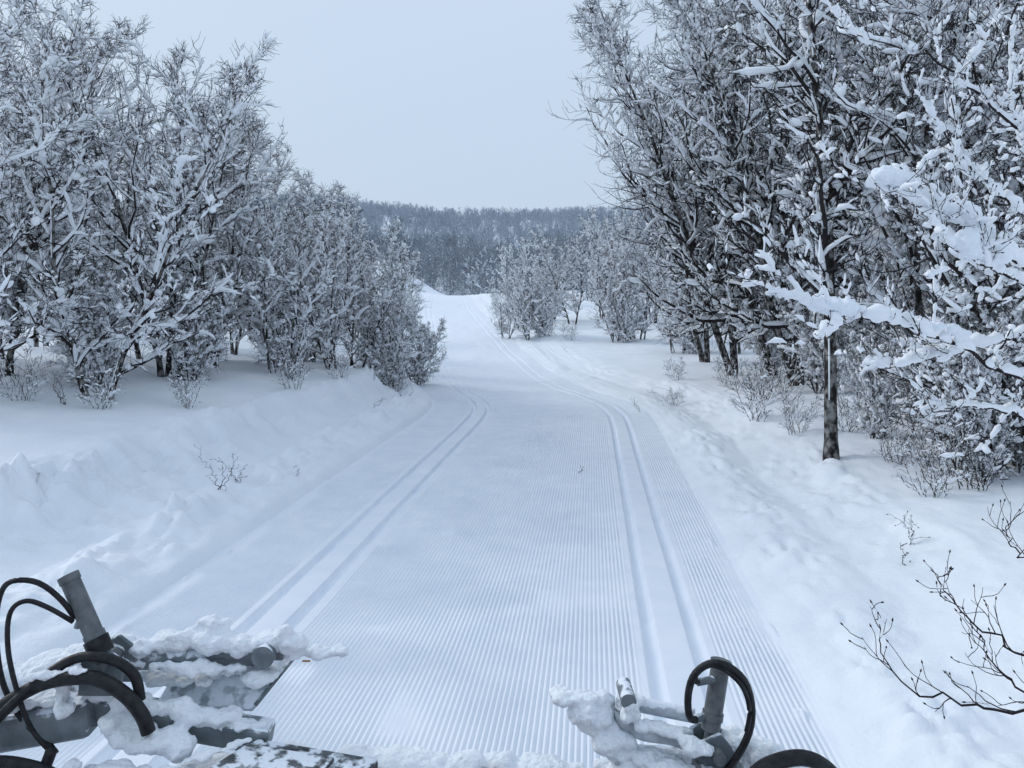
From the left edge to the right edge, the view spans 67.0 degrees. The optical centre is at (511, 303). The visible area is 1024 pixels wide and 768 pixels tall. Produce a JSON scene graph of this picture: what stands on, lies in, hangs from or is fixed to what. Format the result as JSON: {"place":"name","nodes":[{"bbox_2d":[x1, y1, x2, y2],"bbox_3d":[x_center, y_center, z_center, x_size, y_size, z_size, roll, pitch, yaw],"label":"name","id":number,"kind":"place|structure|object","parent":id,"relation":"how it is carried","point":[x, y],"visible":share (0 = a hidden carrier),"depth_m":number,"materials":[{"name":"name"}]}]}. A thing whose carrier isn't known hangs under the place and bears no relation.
{"place":"outdoors","nodes":[
{"label":"outdoors","id":0,"kind":"place"},
{"bbox_2d":[0,0,1022,219],"label":"sky","id":1,"kind":"structure","parent":0,"point":[439,104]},
{"bbox_2d":[0,209,1023,767],"bbox_3d":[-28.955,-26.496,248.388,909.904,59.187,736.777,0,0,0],"label":"snow ground","id":2,"kind":"structure","parent":0,"point":[124,505],"depth_m":8.41,"materials":[{"name":"snow"}]},
{"bbox_2d":[0,147,44,368],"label":"birch tree","id":3,"kind":"object","parent":2,"relation":"on","point":[2,279],"visible":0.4,"depth_m":13.06,"materials":[{"name":"white plant"}]},
{"bbox_2d":[0,345,53,400],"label":"bare shrub","id":4,"kind":"object","parent":2,"relation":"on","point":[26,375],"visible":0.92,"depth_m":11.95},
{"bbox_2d":[0,1,85,366],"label":"birch tree","id":5,"kind":"object","parent":2,"relation":"on","point":[6,35],"visible":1,"depth_m":10.85,"materials":[{"name":"white plant"}]},
{"bbox_2d":[0,55,97,346],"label":"birch tree","id":6,"kind":"object","parent":2,"relation":"on","point":[36,342],"visible":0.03,"depth_m":20.86,"materials":[{"name":"white plant"}]},
{"bbox_2d":[40,357,65,404],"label":"bare twig","id":7,"kind":"object","parent":2,"relation":"on","point":[62,397],"visible":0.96,"depth_m":12.00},
{"bbox_2d":[0,2,154,358],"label":"birch tree","id":8,"kind":"object","parent":2,"relation":"on","point":[143,28],"visible":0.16,"depth_m":17.75,"materials":[{"name":"white plant"}]},
{"bbox_2d":[0,0,168,375],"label":"birch tree","id":9,"kind":"object","parent":2,"relation":"on","point":[64,15],"visible":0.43,"depth_m":14.80,"materials":[{"name":"white plant"}]},
{"bbox_2d":[45,239,123,362],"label":"birch tree","id":10,"kind":"object","parent":2,"relation":"on","point":[55,342],"visible":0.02,"depth_m":17.48,"materials":[{"name":"grey plant"}]},
{"bbox_2d":[34,258,141,388],"bbox_3d":[-7.673,0.425,13.989,1.589,2.622,2.106,0,0,-42],"label":"bare shrub","id":11,"kind":"object","parent":2,"relation":"on","point":[100,359],"visible":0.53,"depth_m":13.85,"materials":[{"name":"white plant"}]},
{"bbox_2d":[17,125,170,303],"bbox_3d":[-14.860,-2.562,26.941,4.886,7.995,5.703,0,0,38],"label":"birch tree","id":12,"kind":"object","parent":2,"relation":"on","point":[152,164],"visible":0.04,"depth_m":27.31,"materials":[{"name":"white plant"}]},
{"bbox_2d":[40,242,148,367],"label":"birch tree","id":13,"kind":"object","parent":2,"relation":"on","point":[66,274],"visible":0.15,"depth_m":16.54,"materials":[{"name":"grey plant"}]},
{"bbox_2d":[66,353,127,409],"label":"bare shrub","id":14,"kind":"object","parent":2,"relation":"on","point":[97,383],"visible":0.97,"depth_m":11.88,"materials":[{"name":"grey wood"}]},
{"bbox_2d":[0,31,280,399],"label":"birch tree","id":15,"kind":"object","parent":2,"relation":"on","point":[61,305],"visible":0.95,"depth_m":12.53,"materials":[{"name":"white plant"}]},
{"bbox_2d":[0,0,296,376],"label":"birch tree","id":16,"kind":"object","parent":2,"relation":"on","point":[115,200],"visible":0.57,"depth_m":15.69,"materials":[{"name":"white plant"}]},
{"bbox_2d":[77,98,268,358],"bbox_3d":[-8.814,-1.846,19.652,3.673,7.045,5.589,0,0,30],"label":"birch tree","id":17,"kind":"object","parent":2,"relation":"on","point":[136,346],"visible":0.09,"depth_m":18.74,"materials":[{"name":"white plant"}]},
{"bbox_2d":[108,131,260,290],"bbox_3d":[-10.612,-1.952,26.080,5.160,7.233,4.421,0,0,-39],"label":"birch tree","id":18,"kind":"object","parent":2,"relation":"on","point":[157,207],"visible":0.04,"depth_m":25.41,"materials":[{"name":"white plant"}]},
{"bbox_2d":[167,365,209,408],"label":"bare shrub","id":19,"kind":"object","parent":2,"relation":"on","point":[187,393],"visible":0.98,"depth_m":12.43,"materials":[{"name":"grey wood"}]},
{"bbox_2d":[137,268,240,381],"bbox_3d":[-6.246,0.492,15.243,1.483,2.447,1.965,0,0,-72],"label":"bare shrub","id":20,"kind":"object","parent":2,"relation":"on","point":[184,357],"visible":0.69,"depth_m":15.14,"materials":[{"name":"white plant"}]},
{"bbox_2d":[169,264,241,358],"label":"birch tree","id":21,"kind":"object","parent":2,"relation":"on","point":[218,276],"visible":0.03,"depth_m":20.00,"materials":[{"name":"grey plant"}]},
{"bbox_2d":[122,108,296,367],"bbox_3d":[-7.011,-1.600,18.199,5.310,6.693,3.489,0,0,40],"label":"birch tree","id":22,"kind":"object","parent":2,"relation":"on","point":[259,138],"visible":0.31,"depth_m":17.63,"materials":[{"name":"white plant"}]},
{"bbox_2d":[194,445,236,490],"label":"bare twig","id":23,"kind":"object","parent":2,"relation":"on","point":[222,473],"visible":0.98,"depth_m":9.20,"materials":[{"name":"grey plant"}]},
{"bbox_2d":[200,142,305,354],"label":"birch tree","id":24,"kind":"object","parent":2,"relation":"on","point":[240,333],"visible":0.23,"depth_m":23.06,"materials":[{"name":"white plant"}]},
{"bbox_2d":[234,249,328,367],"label":"birch tree","id":25,"kind":"object","parent":2,"relation":"on","point":[308,279],"visible":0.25,"depth_m":18.73,"materials":[{"name":"grey plant"}]},
{"bbox_2d":[254,199,318,336],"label":"birch tree","id":26,"kind":"object","parent":2,"relation":"on","point":[288,249],"visible":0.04,"depth_m":29.68,"materials":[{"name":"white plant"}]},
{"bbox_2d":[227,186,346,374],"bbox_3d":[-4.978,-0.476,17.322,2.673,4.471,2.257,0,0,-19],"label":"birch tree","id":27,"kind":"object","parent":2,"relation":"on","point":[268,336],"visible":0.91,"depth_m":17.17,"materials":[{"name":"white plant"}]},
{"bbox_2d":[225,167,356,359],"bbox_3d":[-6.327,-1.100,22.286,2.978,5.899,3.526,0,0,41],"label":"birch tree","id":28,"kind":"object","parent":2,"relation":"on","point":[290,196],"visible":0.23,"depth_m":21.78,"materials":[{"name":"white plant"}]},
{"bbox_2d":[270,333,312,380],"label":"bare shrub","id":29,"kind":"object","parent":2,"relation":"on","point":[291,357],"visible":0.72,"depth_m":16.67,"materials":[{"name":"grey wood"}]},
{"bbox_2d":[272,346,313,388],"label":"bare shrub","id":30,"kind":"object","parent":2,"relation":"on","point":[292,368],"visible":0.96,"depth_m":15.24,"materials":[{"name":"grey wood"}]},
{"bbox_2d":[294,268,340,361],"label":"birch tree","id":31,"kind":"object","parent":2,"relation":"on","point":[311,354],"visible":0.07,"depth_m":21.25,"materials":[{"name":"grey plant"}]},
{"bbox_2d":[289,194,349,354],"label":"birch tree","id":32,"kind":"object","parent":2,"relation":"on","point":[319,247],"visible":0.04,"depth_m":25.49,"materials":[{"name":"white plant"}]},
{"bbox_2d":[274,188,380,369],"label":"birch tree","id":33,"kind":"object","parent":2,"relation":"on","point":[323,342],"visible":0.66,"depth_m":19.74,"materials":[{"name":"white plant"}]},
{"bbox_2d":[319,343,355,378],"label":"bare shrub","id":34,"kind":"object","parent":2,"relation":"on","point":[344,362],"visible":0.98,"depth_m":17.95,"materials":[{"name":"plant"}]},
{"bbox_2d":[332,229,377,336],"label":"birch tree","id":35,"kind":"object","parent":2,"relation":"on","point":[370,247],"visible":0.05,"depth_m":32.72,"materials":[{"name":"grey plant"}]},
{"bbox_2d":[298,191,413,367],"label":"birch tree","id":36,"kind":"object","parent":2,"relation":"on","point":[383,301],"visible":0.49,"depth_m":21.97,"materials":[{"name":"white plant"}]},
{"bbox_2d":[344,236,431,377],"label":"birch tree","id":37,"kind":"object","parent":2,"relation":"on","point":[402,278],"visible":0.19,"depth_m":24.36,"materials":[{"name":"grey plant"}]},
{"bbox_2d":[351,296,427,386],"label":"birch tree","id":38,"kind":"object","parent":2,"relation":"on","point":[396,353],"visible":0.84,"depth_m":22.30,"materials":[{"name":"grey plant"}]},
{"bbox_2d":[359,242,427,353],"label":"birch tree","id":39,"kind":"object","parent":2,"relation":"on","point":[411,299],"visible":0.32,"depth_m":27.68,"materials":[{"name":"grey plant"}]},
{"bbox_2d":[377,357,410,390],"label":"bare shrub","id":40,"kind":"object","parent":2,"relation":"on","point":[384,368],"visible":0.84,"depth_m":21.43,"materials":[{"name":"plant"}]},
{"bbox_2d":[394,311,447,385],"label":"birch tree","id":41,"kind":"object","parent":2,"relation":"on","point":[421,375],"visible":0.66,"depth_m":24.40,"materials":[{"name":"grey plant"}]},
{"bbox_2d":[0,223,853,767],"bbox_3d":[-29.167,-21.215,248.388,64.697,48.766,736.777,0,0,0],"label":"groomed ski trail","id":42,"kind":"object","parent":2,"relation":"on","point":[474,557],"visible":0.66,"depth_m":6.86,"materials":[{"name":"snow"}]},
{"bbox_2d":[0,570,836,767],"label":"snow groomer","id":43,"kind":"object","parent":42,"relation":"on","point":[219,678],"visible":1,"depth_m":2.98,"materials":[{"name":"paint"}]},
{"bbox_2d":[77,201,837,299],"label":"birch forest","id":44,"kind":"object","parent":2,"relation":"on","point":[475,280],"visible":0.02,"depth_m":104.16,"materials":[{"name":"grey plant"}]},
{"bbox_2d":[254,221,703,294],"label":"hillside birch forest","id":45,"kind":"object","parent":2,"relation":"on","point":[454,258],"visible":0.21,"depth_m":205.11,"materials":[{"name":"grey plant"}]},
{"bbox_2d":[250,191,743,252],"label":"distant birch forest","id":46,"kind":"object","parent":2,"relation":"on","point":[431,218],"visible":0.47,"depth_m":322.57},
{"bbox_2d":[487,269,528,338],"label":"birch tree","id":47,"kind":"object","parent":2,"relation":"on","point":[502,328],"visible":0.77,"depth_m":39.44,"materials":[{"name":"white plant"}]},
{"bbox_2d":[494,236,532,302],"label":"birch tree","id":48,"kind":"object","parent":2,"relation":"on","point":[504,259],"visible":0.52,"depth_m":61.76,"materials":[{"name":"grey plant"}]},
{"bbox_2d":[496,257,541,328],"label":"birch tree","id":49,"kind":"object","parent":2,"relation":"on","point":[505,275],"visible":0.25,"depth_m":43.78,"materials":[{"name":"grey plant"}]},
{"bbox_2d":[504,255,547,339],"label":"birch tree","id":50,"kind":"object","parent":2,"relation":"on","point":[527,324],"visible":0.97,"depth_m":38.21,"materials":[{"name":"white plant"}]},
{"bbox_2d":[519,273,571,336],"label":"birch tree","id":51,"kind":"object","parent":2,"relation":"on","point":[542,326],"visible":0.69,"depth_m":38.81,"materials":[{"name":"white plant"}]},
{"bbox_2d":[530,245,576,319],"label":"birch tree","id":52,"kind":"object","parent":2,"relation":"on","point":[558,261],"visible":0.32,"depth_m":46.93,"materials":[{"name":"grey plant"}]},
{"bbox_2d":[527,231,584,300],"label":"birch tree","id":53,"kind":"object","parent":2,"relation":"on","point":[568,248],"visible":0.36,"depth_m":57.75,"materials":[{"name":"grey plant"}]},
{"bbox_2d":[527,225,601,323],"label":"birch tree","id":54,"kind":"object","parent":2,"relation":"on","point":[547,258],"visible":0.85,"depth_m":44.92,"materials":[{"name":"white plant"}]},
{"bbox_2d":[558,320,578,339],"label":"bare shrub","id":55,"kind":"object","parent":2,"relation":"on","point":[572,330],"visible":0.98,"depth_m":36.98,"materials":[{"name":"white wood"}]},
{"bbox_2d":[566,204,638,317],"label":"birch tree","id":56,"kind":"object","parent":2,"relation":"on","point":[606,244],"visible":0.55,"depth_m":46.96,"materials":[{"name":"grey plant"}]},
{"bbox_2d":[577,213,648,302],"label":"birch tree","id":57,"kind":"object","parent":2,"relation":"on","point":[584,230],"visible":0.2,"depth_m":52.11,"materials":[{"name":"grey plant"}]},
{"bbox_2d":[580,229,649,341],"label":"birch tree","id":58,"kind":"object","parent":2,"relation":"on","point":[614,291],"visible":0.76,"depth_m":35.26,"materials":[{"name":"white plant"}]},
{"bbox_2d":[603,286,650,342],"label":"birch tree","id":59,"kind":"object","parent":2,"relation":"on","point":[623,334],"visible":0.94,"depth_m":34.85,"materials":[{"name":"grey plant"}]},
{"bbox_2d":[604,221,667,338],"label":"birch tree","id":60,"kind":"object","parent":2,"relation":"on","point":[641,328],"visible":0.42,"depth_m":35.94,"materials":[{"name":"grey plant"}]},
{"bbox_2d":[615,196,693,322],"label":"birch tree","id":61,"kind":"object","parent":2,"relation":"on","point":[634,215],"visible":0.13,"depth_m":42.51,"materials":[{"name":"grey plant"}]},
{"bbox_2d":[597,66,738,362],"bbox_3d":[5.850,-2.970,26.253,4.757,10.659,6.384,0,0,42],"label":"birch tree","id":62,"kind":"object","parent":2,"relation":"on","point":[704,357],"visible":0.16,"depth_m":26.59,"materials":[{"name":"grey plant"}]},
{"bbox_2d":[662,356,687,379],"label":"bare shrub","id":63,"kind":"object","parent":2,"relation":"on","point":[669,368],"visible":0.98,"depth_m":22.02,"materials":[{"name":"grey wood"}]},
{"bbox_2d":[666,387,685,405],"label":"bare shrub","id":64,"kind":"object","parent":2,"relation":"on","point":[675,396],"visible":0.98,"depth_m":18.95,"materials":[{"name":"grey wood"}]},
{"bbox_2d":[644,234,711,353],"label":"birch tree","id":65,"kind":"object","parent":2,"relation":"on","point":[669,339],"visible":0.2,"depth_m":31.50,"materials":[{"name":"grey plant"}]},
{"bbox_2d":[546,0,817,375],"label":"birch tree","id":66,"kind":"object","parent":2,"relation":"on","point":[594,21],"visible":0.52,"depth_m":21.44,"materials":[{"name":"grey plant"}]},
{"bbox_2d":[664,291,722,353],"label":"birch tree","id":67,"kind":"object","parent":2,"relation":"on","point":[689,344],"visible":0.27,"depth_m":30.88,"materials":[{"name":"grey plant"}]},
{"bbox_2d":[712,353,744,384],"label":"bare shrub","id":68,"kind":"object","parent":2,"relation":"on","point":[720,369],"visible":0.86,"depth_m":19.96,"materials":[{"name":"grey wood"}]},
{"bbox_2d":[705,232,759,353],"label":"birch tree","id":69,"kind":"object","parent":2,"relation":"on","point":[738,335],"visible":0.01,"depth_m":29.77,"materials":[{"name":"grey plant"}]},
{"bbox_2d":[605,0,885,385],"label":"birch tree","id":70,"kind":"object","parent":2,"relation":"on","point":[729,170],"visible":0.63,"depth_m":17.40,"materials":[{"name":"grey plant"}]},
{"bbox_2d":[718,356,783,421],"bbox_3d":[4.299,1.633,13.982,1.174,1.367,0.987,0,0,21],"label":"bare shrub","id":71,"kind":"object","parent":2,"relation":"on","point":[766,402],"visible":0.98,"depth_m":14.06,"materials":[{"name":"grey wood"}]},
{"bbox_2d":[639,0,880,375],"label":"birch tree","id":72,"kind":"object","parent":2,"relation":"on","point":[708,274],"visible":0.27,"depth_m":20.19,"materials":[{"name":"grey plant"}]},
{"bbox_2d":[735,291,791,372],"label":"birch tree","id":73,"kind":"object","parent":2,"relation":"on","point":[770,335],"visible":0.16,"depth_m":22.42,"materials":[{"name":"grey plant"}]},
{"bbox_2d":[747,359,789,399],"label":"bare shrub","id":74,"kind":"object","parent":2,"relation":"on","point":[758,385],"visible":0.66,"depth_m":15.90,"materials":[{"name":"grey wood"}]},
{"bbox_2d":[749,340,804,392],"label":"bare shrub","id":75,"kind":"object","parent":2,"relation":"on","point":[788,370],"visible":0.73,"depth_m":16.97,"materials":[{"name":"grey wood"}]},
{"bbox_2d":[733,32,856,368],"bbox_3d":[9.916,-3.252,25.101,6.720,11.220,5.007,0,0,-38],"label":"birch tree","id":76,"kind":"object","parent":2,"relation":"on","point":[792,359],"visible":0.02,"depth_m":24.27,"materials":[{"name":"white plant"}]},
{"bbox_2d":[775,386,821,434],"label":"bare shrub","id":77,"kind":"object","parent":2,"relation":"on","point":[812,418],"visible":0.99,"depth_m":12.43,"materials":[{"name":"grey wood"}]},
{"bbox_2d":[757,215,867,380],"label":"birch tree","id":78,"kind":"object","parent":2,"relation":"on","point":[804,291],"visible":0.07,"depth_m":18.98,"materials":[{"name":"grey plant"}]},
{"bbox_2d":[700,0,931,374],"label":"birch tree","id":79,"kind":"object","parent":2,"relation":"on","point":[856,190],"visible":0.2,"depth_m":18.38,"materials":[{"name":"grey plant"}]},
{"bbox_2d":[771,280,871,393],"bbox_3d":[6.573,0.714,16.171,1.695,2.797,2.246,0,0,-12],"label":"bare shrub","id":80,"kind":"object","parent":2,"relation":"on","point":[814,363],"visible":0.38,"depth_m":16.09,"materials":[{"name":"grey plant"}]},
{"bbox_2d":[704,0,971,460],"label":"birch tree","id":81,"kind":"object","parent":2,"relation":"on","point":[824,196],"visible":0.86,"depth_m":10.55,"materials":[{"name":"white plant"}]},
{"bbox_2d":[812,382,869,432],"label":"bare shrub","id":82,"kind":"object","parent":2,"relation":"on","point":[847,416],"visible":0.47,"depth_m":12.22,"materials":[{"name":"grey wood"}]},
{"bbox_2d":[693,0,1023,464],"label":"birch tree","id":83,"kind":"object","parent":2,"relation":"on","point":[977,243],"visible":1,"depth_m":5.36,"materials":[{"name":"white plant"}]},
{"bbox_2d":[773,0,955,351],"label":"birch tree","id":84,"kind":"object","parent":2,"relation":"on","point":[855,187],"visible":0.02,"depth_m":22.18,"materials":[{"name":"white plant"}]},
{"bbox_2d":[835,253,895,380],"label":"birch tree","id":85,"kind":"object","parent":2,"relation":"on","point":[852,291],"visible":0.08,"depth_m":17.44,"materials":[{"name":"grey plant"}]},
{"bbox_2d":[837,321,918,439],"bbox_3d":[5.366,1.183,11.443,1.544,1.923,1.165,0,0,-72],"label":"bare shrub","id":86,"kind":"object","parent":2,"relation":"on","point":[874,402],"visible":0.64,"depth_m":11.35,"materials":[{"name":"grey plant"}]},
{"bbox_2d":[869,404,924,461],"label":"bare shrub","id":87,"kind":"object","parent":2,"relation":"on","point":[884,429],"visible":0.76,"depth_m":9.86,"materials":[{"name":"grey wood"}]},
{"bbox_2d":[775,0,1023,333],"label":"birch tree","id":88,"kind":"object","parent":2,"relation":"on","point":[897,17],"visible":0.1,"depth_m":13.48,"materials":[{"name":"white plant"}]},
{"bbox_2d":[788,0,1023,448],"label":"birch tree","id":89,"kind":"object","parent":2,"relation":"on","point":[953,109],"visible":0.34,"depth_m":9.69,"materials":[{"name":"white plant"}]},
{"bbox_2d":[886,511,929,545],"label":"bare twig","id":90,"kind":"object","parent":2,"relation":"on","point":[909,536],"visible":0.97,"depth_m":6.94,"materials":[{"name":"grey plant"}]},
{"bbox_2d":[797,0,1023,336],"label":"birch tree","id":91,"kind":"object","parent":2,"relation":"on","point":[1005,21],"visible":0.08,"depth_m":11.28,"materials":[{"name":"white plant"}]},
{"bbox_2d":[803,0,1023,443],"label":"birch tree","id":92,"kind":"object","parent":2,"relation":"on","point":[922,8],"visible":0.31,"depth_m":10.12,"materials":[{"name":"white plant"}]},
{"bbox_2d":[875,264,964,422],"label":"birch tree","id":93,"kind":"object","parent":2,"relation":"on","point":[902,330],"visible":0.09,"depth_m":12.47,"materials":[{"name":"grey plant"}]},
{"bbox_2d":[885,427,970,497],"bbox_3d":[4.309,1.740,8.073,0.734,0.854,0.617,0,0,11],"label":"bare shrub","id":94,"kind":"object","parent":2,"relation":"on","point":[941,481],"visible":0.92,"depth_m":8.15,"materials":[{"name":"grey wood"}]},
{"bbox_2d":[840,484,1023,718],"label":"bare shrub","id":95,"kind":"object","parent":2,"relation":"on","point":[1002,710],"visible":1,"depth_m":3.72,"materials":[{"name":"black plant"}]},
{"bbox_2d":[905,439,967,489],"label":"bare twig","id":96,"kind":"object","parent":2,"relation":"on","point":[943,464],"visible":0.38,"depth_m":8.39,"materials":[{"name":"grey plant"}]},
{"bbox_2d":[851,135,1023,445],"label":"birch tree","id":97,"kind":"object","parent":2,"relation":"on","point":[905,227],"visible":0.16,"depth_m":10.26,"materials":[{"name":"white plant"}]},
{"bbox_2d":[887,371,1003,470],"bbox_3d":[5.089,1.503,9.082,1.248,1.453,1.048,0,0,-19],"label":"bare shrub","id":98,"kind":"object","parent":2,"relation":"on","point":[912,426],"visible":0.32,"depth_m":9.21,"materials":[{"name":"grey wood"}]},
{"bbox_2d":[925,429,1000,490],"bbox_3d":[4.805,1.710,8.243,0.717,0.653,0.392,0,0,29],"label":"bare shrub","id":99,"kind":"object","parent":2,"relation":"on","point":[970,467],"visible":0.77,"depth_m":8.19,"materials":[{"name":"grey plant"}]},
{"bbox_2d":[904,309,1023,481],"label":"birch tree","id":100,"kind":"object","parent":2,"relation":"on","point":[960,376],"visible":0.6,"depth_m":8.59,"materials":[{"name":"grey plant"}]},
{"bbox_2d":[912,262,1023,469],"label":"birch tree","id":101,"kind":"object","parent":2,"relation":"on","point":[964,298],"visible":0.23,"depth_m":8.93,"materials":[{"name":"white plant"}]},
{"bbox_2d":[934,393,1022,489],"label":"bare shrub","id":102,"kind":"object","parent":2,"relation":"on","point":[968,437],"visible":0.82,"depth_m":8.29,"materials":[{"name":"grey wood"}]},
{"bbox_2d":[935,0,1023,287],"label":"birch tree","id":103,"kind":"object","parent":2,"relation":"on","point":[1018,37],"visible":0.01,"depth_m":14.48,"materials":[{"name":"white plant"}]},
{"bbox_2d":[976,62,1023,351],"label":"birch tree","id":104,"kind":"object","parent":2,"relation":"on","point":[1022,226],"visible":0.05,"depth_m":8.82,"materials":[{"name":"white plant"}]},
{"bbox_2d":[977,363,1023,473],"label":"bare shrub","id":105,"kind":"object","parent":2,"relation":"on","point":[1021,461],"visible":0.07,"depth_m":8.81,"materials":[{"name":"grey wood"}]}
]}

